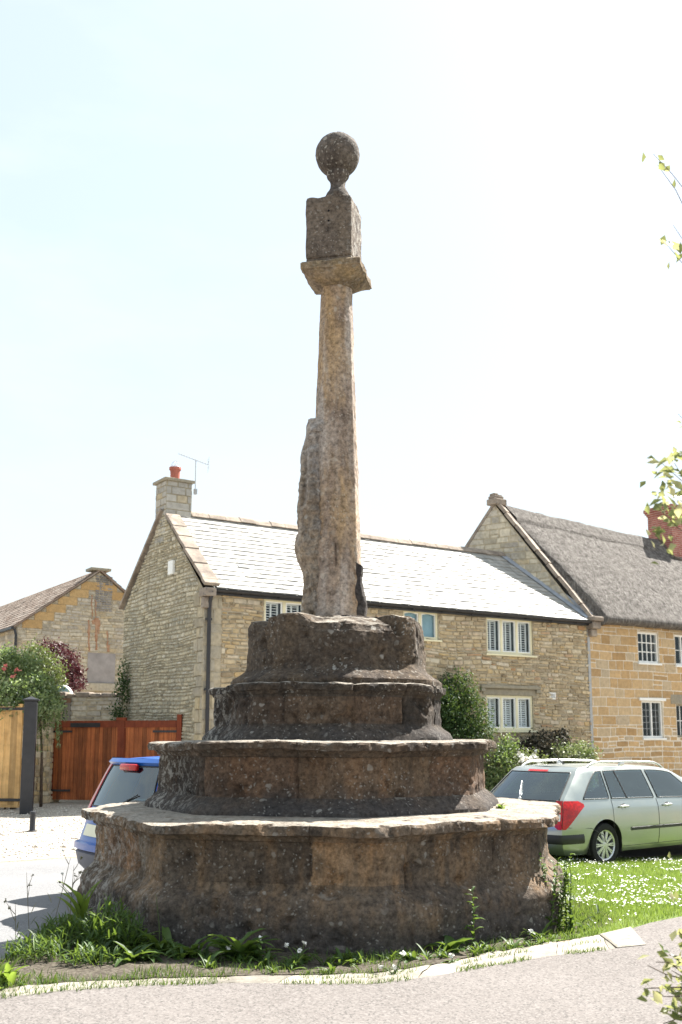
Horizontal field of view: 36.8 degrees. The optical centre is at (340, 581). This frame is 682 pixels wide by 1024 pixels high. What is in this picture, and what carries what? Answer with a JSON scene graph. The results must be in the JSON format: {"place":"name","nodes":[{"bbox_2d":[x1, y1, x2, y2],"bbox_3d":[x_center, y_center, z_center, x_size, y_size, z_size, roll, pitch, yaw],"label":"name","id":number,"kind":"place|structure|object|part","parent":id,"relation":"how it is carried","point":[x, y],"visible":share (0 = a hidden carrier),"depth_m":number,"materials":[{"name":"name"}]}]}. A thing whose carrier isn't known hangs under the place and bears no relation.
{"place":"outdoors","nodes":[
{"label":"outdoors","id":0,"kind":"place"},
{"bbox_2d":[0,805,87,858],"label":"loose gravel","id":1,"kind":"structure","parent":0,"point":[42,831],"depth_m":17.73,"materials":[{"name":"grey gravel"}]},
{"bbox_2d":[0,783,90,861],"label":"gravel drive","id":2,"kind":"structure","parent":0,"point":[7,842],"depth_m":17.43,"materials":[{"name":"grey gravel"}]},
{"bbox_2d":[0,704,23,807],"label":"wooden gate","id":3,"kind":"structure","parent":2,"relation":"on","point":[11,733],"depth_m":22.26,"materials":[{"name":"brown wood"}]},
{"bbox_2d":[27,811,36,831],"bbox_3d":[-5.300,4.170,17.608,0.180,0.445,0.180,0,-9,0],"label":"bollard","id":4,"kind":"object","parent":2,"relation":"on","point":[32,821],"visible":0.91,"depth_m":17.58,"materials":[{"name":"black metal"}]},
{"bbox_2d":[4,634,70,697],"bbox_3d":[-7.982,3.368,26.786,1.810,4.116,1.232,0,-9,0],"label":"olive shrub","id":5,"kind":"object","parent":2,"relation":"on","point":[48,666],"visible":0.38,"depth_m":26.89,"materials":[{"name":"green plant"}]},
{"bbox_2d":[29,687,67,806],"bbox_3d":[-6.811,3.709,23.138,1.180,2.732,1.361,0,-9,0],"label":"creeper","id":6,"kind":"object","parent":2,"relation":"on","point":[41,725],"visible":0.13,"depth_m":23.18,"materials":[{"name":"green plant"}]},
{"bbox_2d":[0,897,616,987],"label":"bed","id":7,"kind":"object","parent":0,"point":[103,970],"visible":0.16,"depth_m":7.17,"materials":[{"name":"soil"}]},
{"bbox_2d":[4,898,19,947],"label":"dry stalk","id":8,"kind":"object","parent":7,"relation":"on","point":[9,907],"visible":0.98,"depth_m":7.67,"materials":[{"name":"brown plant"}]},
{"bbox_2d":[0,956,29,988],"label":"lettuce weed","id":9,"kind":"object","parent":7,"relation":"on","point":[8,974],"visible":0.9,"depth_m":6.64,"materials":[{"name":"green plant"}]},
{"bbox_2d":[26,872,35,934],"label":"dry stalk","id":10,"kind":"object","parent":7,"relation":"on","point":[29,884],"visible":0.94,"depth_m":7.86,"materials":[{"name":"brown plant"}]},
{"bbox_2d":[2,929,74,961],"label":"weed clump","id":11,"kind":"object","parent":7,"relation":"on","point":[28,945],"visible":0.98,"depth_m":7.38,"materials":[{"name":"green plant"}]},
{"bbox_2d":[47,849,70,936],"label":"dry stalk","id":12,"kind":"object","parent":7,"relation":"on","point":[62,850],"visible":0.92,"depth_m":8.17,"materials":[{"name":"brown plant"}]},
{"bbox_2d":[27,911,92,947],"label":"weed clump","id":13,"kind":"object","parent":7,"relation":"on","point":[64,922],"visible":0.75,"depth_m":7.79,"materials":[{"name":"green plant"}]},
{"bbox_2d":[57,856,86,914],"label":"dry stalk","id":14,"kind":"object","parent":7,"relation":"on","point":[81,857],"visible":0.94,"depth_m":8.36,"materials":[{"name":"brown plant"}]},
{"bbox_2d":[51,880,101,922],"bbox_3d":[-2.146,2.667,8.345,0.417,0.442,0.447,5,-10,-30],"label":"foxglove","id":15,"kind":"object","parent":7,"relation":"on","point":[81,907],"visible":0.69,"depth_m":8.34,"materials":[{"name":"green plant"}]},
{"bbox_2d":[54,939,127,966],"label":"weed clump","id":16,"kind":"object","parent":7,"relation":"on","point":[77,957],"visible":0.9,"depth_m":7.25,"materials":[{"name":"green plant"}]},
{"bbox_2d":[77,894,149,951],"bbox_3d":[-1.706,2.554,7.663,0.556,0.426,0.570,7,-11,-40],"label":"weed clump","id":17,"kind":"object","parent":7,"relation":"on","point":[96,925],"visible":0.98,"depth_m":7.60,"materials":[{"name":"green plant"}]},
{"bbox_2d":[114,941,160,966],"bbox_3d":[-1.453,2.668,7.309,0.406,0.213,0.253,5,-10,-29],"label":"dock","id":18,"kind":"object","parent":7,"relation":"on","point":[130,956],"visible":0.91,"depth_m":7.30,"materials":[{"name":"green plant"}]},
{"bbox_2d":[124,898,183,955],"bbox_3d":[-1.392,2.599,7.675,0.521,0.504,0.546,-2,-9,16],"label":"dock","id":19,"kind":"object","parent":7,"relation":"on","point":[163,943],"visible":0.59,"depth_m":7.60,"materials":[{"name":"green plant"}]},
{"bbox_2d":[166,934,229,958],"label":"dandelion","id":20,"kind":"object","parent":7,"relation":"on","point":[193,948],"visible":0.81,"depth_m":7.43,"materials":[{"name":"green plant"}]},
{"bbox_2d":[204,928,283,961],"bbox_3d":[-0.702,2.622,7.335,0.582,0.245,0.420,0,-9,0],"label":"dandelion","id":21,"kind":"object","parent":7,"relation":"on","point":[248,947],"visible":0.83,"depth_m":7.31,"materials":[{"name":"green plant"}]},
{"bbox_2d":[226,935,265,961],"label":"daisy plant","id":22,"kind":"object","parent":7,"relation":"on","point":[228,948],"visible":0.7,"depth_m":7.31,"materials":[{"name":"green plant"}]},
{"bbox_2d":[269,955,304,968],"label":"dandelion","id":23,"kind":"object","parent":7,"relation":"on","point":[288,961],"visible":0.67,"depth_m":7.14,"materials":[{"name":"green plant"}]},
{"bbox_2d":[284,941,306,966],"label":"daisy plant","id":24,"kind":"object","parent":7,"relation":"on","point":[298,950],"visible":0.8,"depth_m":7.16,"materials":[{"name":"green plant"}]},
{"bbox_2d":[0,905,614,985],"bbox_3d":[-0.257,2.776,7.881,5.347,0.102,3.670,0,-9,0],"label":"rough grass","id":25,"kind":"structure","parent":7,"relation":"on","point":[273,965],"depth_m":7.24,"materials":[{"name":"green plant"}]},
{"bbox_2d":[76,131,563,955],"bbox_3d":[-0.116,-0.616,10.309,4.402,8.376,4.400,5,-10,-31],"label":"market cross","id":26,"kind":"object","parent":7,"relation":"on","point":[322,789],"visible":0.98,"depth_m":8.59,"materials":[{"name":"stone"}]},
{"bbox_2d":[496,802,506,808],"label":"step weed","id":27,"kind":"object","parent":26,"relation":"on","point":[499,806],"visible":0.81,"depth_m":9.29,"materials":[{"name":"green plant"}]},
{"bbox_2d":[44,904,616,975],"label":"seedlings","id":28,"kind":"object","parent":7,"relation":"on","point":[343,958],"visible":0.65,"depth_m":7.37,"materials":[{"name":"green plant"}]},
{"bbox_2d":[377,950,405,974],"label":"daisy plant","id":29,"kind":"object","parent":7,"relation":"on","point":[403,953],"visible":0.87,"depth_m":6.95,"materials":[{"name":"white plant"}]},
{"bbox_2d":[423,935,472,952],"bbox_3d":[0.791,2.728,7.666,0.380,0.162,0.280,0,-9,0],"label":"dock","id":30,"kind":"object","parent":7,"relation":"on","point":[453,943],"visible":0.81,"depth_m":7.62,"materials":[{"name":"green plant"}]},
{"bbox_2d":[440,953,458,963],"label":"daisy plant","id":31,"kind":"object","parent":7,"relation":"on","point":[451,957],"visible":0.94,"depth_m":7.30,"materials":[{"name":"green plant"}]},
{"bbox_2d":[463,885,484,946],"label":"sow thistle","id":32,"kind":"object","parent":7,"relation":"on","point":[473,928],"visible":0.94,"depth_m":7.84,"materials":[{"name":"green plant"}]},
{"bbox_2d":[527,929,539,944],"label":"daisy plant","id":33,"kind":"object","parent":7,"relation":"on","point":[530,930],"visible":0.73,"depth_m":7.91,"materials":[{"name":"white plant"}]},
{"bbox_2d":[514,920,556,941],"bbox_3d":[1.539,2.778,8.100,0.415,0.174,0.272,5,-10,-28],"label":"dock","id":34,"kind":"object","parent":7,"relation":"on","point":[537,934],"visible":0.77,"depth_m":8.10,"materials":[{"name":"green plant"}]},
{"bbox_2d":[539,852,580,931],"bbox_3d":[1.783,2.570,8.484,0.324,0.636,0.344,2,-9,-14],"label":"nettle","id":35,"kind":"object","parent":7,"relation":"on","point":[564,893],"visible":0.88,"depth_m":8.43,"materials":[{"name":"green plant"}]},
{"bbox_2d":[0,916,681,1023],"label":"footpath","id":36,"kind":"structure","parent":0,"point":[599,987],"depth_m":6.24,"materials":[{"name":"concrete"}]},
{"bbox_2d":[600,927,645,947],"bbox_3d":[2.225,2.856,8.162,0.300,0.072,0.885,-1,-9,7],"label":"paving flag","id":37,"kind":"object","parent":36,"relation":"on","point":[624,937],"visible":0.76,"depth_m":8.05,"materials":[{"name":"stone"}]},
{"bbox_2d":[637,852,681,1023],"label":"garden shrub","id":38,"kind":"object","parent":36,"relation":"on","point":[677,996],"visible":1,"depth_m":4.26,"materials":[{"name":"green plant"}]},
{"bbox_2d":[0,844,681,959],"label":"road","id":39,"kind":"structure","parent":0,"point":[14,880],"depth_m":11.40,"materials":[{"name":"grey asphalt"}]},
{"bbox_2d":[74,756,159,868],"bbox_3d":[-0.948,2.759,11.933,4.089,1.483,1.977,8,-11,-41],"label":"hatchback car","id":40,"kind":"object","parent":39,"relation":"on","point":[123,780],"visible":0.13,"depth_m":10.85,"materials":[{"name":"blue paint"}]},
{"bbox_3d":[-2.270,2.168,10.818,0.236,0.428,1.191,8,-11,-41],"label":"rear window","id":41,"kind":"part","parent":40,"relation":"part of","materials":[{"name":"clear glass"}]},
{"bbox_2d":[490,752,681,862],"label":"estate car","id":42,"kind":"object","parent":39,"relation":"on","point":[610,810],"visible":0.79,"depth_m":15.26,"materials":[{"name":"silver metal"}]},
{"bbox_3d":[2.809,3.045,15.325,0.533,0.384,1.415,6,-11,-37],"label":"rear window","id":43,"kind":"part","parent":42,"relation":"part of","materials":[{"name":"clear glass"}]},
{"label":"side window","id":44,"kind":"part","parent":42,"relation":"part of","materials":[{"name":"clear glass"}]},
{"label":"side window","id":45,"kind":"part","parent":42,"relation":"part of","materials":[{"name":"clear glass"}]},
{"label":"side window","id":46,"kind":"part","parent":42,"relation":"part of","materials":[{"name":"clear glass"}]},
{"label":"side window","id":47,"kind":"part","parent":42,"relation":"part of","materials":[{"name":"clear glass"}]},
{"bbox_2d":[0,853,681,991],"bbox_3d":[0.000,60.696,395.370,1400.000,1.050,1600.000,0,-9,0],"label":"ground","id":48,"kind":"structure","parent":0,"point":[563,941],"depth_m":7.39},
{"bbox_2d":[19,696,39,813],"bbox_3d":[-6.466,3.685,21.222,0.326,2.607,0.326,2,-9,-12],"label":"gate post","id":49,"kind":"object","parent":48,"relation":"on","point":[28,755],"visible":0.81,"depth_m":21.12,"materials":[{"name":"black metal"}]},
{"bbox_2d":[0,642,67,808],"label":"rose bush","id":50,"kind":"object","parent":48,"relation":"on","point":[15,673],"visible":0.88,"depth_m":22.72,"materials":[{"name":"green plant"}]},
{"bbox_2d":[34,709,63,803],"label":"gate pier","id":51,"kind":"structure","parent":48,"relation":"on","point":[47,770],"depth_m":24.39,"materials":[{"name":"stone"}]},
{"bbox_2d":[0,567,124,706],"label":"stone barn","id":52,"kind":"structure","parent":48,"relation":"on","point":[84,614],"depth_m":38.06,"materials":[{"name":"stone"}]},
{"bbox_2d":[35,635,91,693],"bbox_3d":[-8.938,3.709,32.380,2.113,4.080,1.351,-2,-9,15],"label":"purple shrub","id":53,"kind":"object","parent":48,"relation":"on","point":[73,674],"visible":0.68,"depth_m":32.34,"materials":[{"name":"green plant"}]},
{"bbox_2d":[59,692,121,720],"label":"yard wall","id":54,"kind":"structure","parent":48,"relation":"on","point":[86,706],"depth_m":27.20,"materials":[{"name":"stone"}]},
{"bbox_2d":[0,935,615,997],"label":"kerb","id":55,"kind":"structure","parent":48,"relation":"on","point":[545,949],"depth_m":6.88,"materials":[{"name":"stone"}]},
{"bbox_2d":[0,930,606,998],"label":"kerb grass","id":56,"kind":"structure","parent":55,"relation":"on","point":[54,981],"depth_m":6.77,"materials":[{"name":"green plant"}]},
{"bbox_2d":[118,454,592,788],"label":"slate cottage","id":57,"kind":"structure","parent":48,"relation":"on","point":[203,591],"depth_m":26.92,"materials":[{"name":"stone"}]},
{"bbox_2d":[51,714,182,799],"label":"driveway gate","id":58,"kind":"structure","parent":57,"relation":"attached to","point":[85,753],"depth_m":24.26,"materials":[{"name":"red wood"}]},
{"bbox_2d":[107,656,131,720],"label":"ivy","id":59,"kind":"object","parent":57,"relation":"attached to","point":[118,712],"visible":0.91,"depth_m":26.66,"materials":[{"name":"green plant"}]},
{"bbox_2d":[264,599,301,620],"bbox_3d":[-1.200,0.982,24.921,1.721,1.003,0.275,6,-10,-33],"label":"window","id":60,"kind":"structure","parent":57,"relation":"in","point":[271,607],"depth_m":24.73,"materials":[{"name":"beige paint"}]},
{"bbox_2d":[403,611,441,641],"bbox_3d":[2.080,1.175,26.927,1.311,0.791,0.220,6,-10,-33],"label":"window","id":61,"kind":"structure","parent":57,"relation":"in","point":[426,620],"depth_m":27.15,"materials":[{"name":"beige paint"}]},
{"bbox_2d":[485,618,536,657],"bbox_3d":[4.664,1.577,28.693,1.897,1.061,0.380,6,-10,-33],"label":"window","id":62,"kind":"structure","parent":57,"relation":"in","point":[505,637],"depth_m":28.74,"materials":[{"name":"beige paint"}]},
{"bbox_2d":[485,695,536,732],"bbox_3d":[4.613,3.666,28.343,1.893,1.009,0.380,6,-10,-33],"label":"window","id":63,"kind":"structure","parent":57,"relation":"in","point":[509,710],"depth_m":28.41,"materials":[{"name":"beige paint"}]},
{"bbox_2d":[438,666,505,774],"bbox_3d":[3.086,3.952,26.495,2.607,3.606,1.542,3,-9,-21],"label":"climbing shrub","id":64,"kind":"object","parent":48,"relation":"on","point":[455,709],"visible":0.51,"depth_m":26.43,"materials":[{"name":"green plant"}]},
{"bbox_2d":[484,724,525,791],"bbox_3d":[4.192,4.822,26.676,1.776,2.212,1.228,7,-11,-40],"label":"leafy shrub","id":65,"kind":"object","parent":48,"relation":"on","point":[506,761],"visible":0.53,"depth_m":26.58,"materials":[{"name":"green plant"}]},
{"bbox_2d":[511,744,548,766],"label":"hydrangea","id":66,"kind":"object","parent":48,"relation":"on","point":[523,757],"visible":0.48,"depth_m":26.58,"materials":[{"name":"white plant"}]},
{"bbox_2d":[513,726,576,764],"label":"dark shrub","id":67,"kind":"object","parent":48,"relation":"on","point":[538,742],"visible":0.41,"depth_m":27.76,"materials":[{"name":"brown plant"}]},
{"bbox_2d":[433,493,681,777],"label":"thatched cottage","id":68,"kind":"structure","parent":48,"relation":"on","point":[624,590],"depth_m":31.80,"materials":[{"name":"stone"}]},
{"bbox_2d":[637,632,661,665],"bbox_3d":[9.425,2.098,31.829,1.069,1.005,0.440,6,-10,-33],"label":"window","id":69,"kind":"structure","parent":68,"relation":"in","point":[643,638],"depth_m":31.95,"materials":[{"name":"white paint"}]},
{"bbox_2d":[639,698,666,739],"bbox_3d":[9.466,4.231,31.537,1.201,1.275,0.440,6,-10,-33],"label":"window","id":70,"kind":"structure","parent":68,"relation":"in","point":[647,703],"depth_m":31.61,"materials":[{"name":"white paint"}]},
{"bbox_2d":[670,694,681,736],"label":"window","id":71,"kind":"structure","parent":68,"relation":"in","point":[675,699],"depth_m":32.24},
{"bbox_2d":[675,635,681,666],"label":"window","id":72,"kind":"structure","parent":68,"relation":"in","point":[678,638],"depth_m":32.69,"materials":[{"name":"white paint"}]},
{"bbox_2d":[541,736,603,763],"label":"variegated shrub","id":73,"kind":"object","parent":48,"relation":"on","point":[580,751],"visible":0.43,"depth_m":27.59,"materials":[{"name":"green plant"}]},
{"bbox_2d":[640,153,681,564],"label":"overhanging tree","id":74,"kind":"object","parent":48,"relation":"on","point":[666,471],"visible":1,"depth_m":4.28,"materials":[{"name":"green plant"}]},
{"bbox_2d":[0,0,681,605],"label":"sky","id":75,"kind":"structure","parent":0,"point":[518,328],"materials":[{"name":"white"}]},
{"bbox_2d":[540,855,681,941],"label":"lawn","id":76,"kind":"structure","parent":0,"point":[675,857],"depth_m":12.00,"materials":[{"name":"green plant"}]},
{"bbox_2d":[556,855,681,922],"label":"daisies","id":77,"kind":"object","parent":76,"relation":"on","point":[600,873],"visible":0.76,"depth_m":11.76,"materials":[{"name":"white plant"}]}
]}

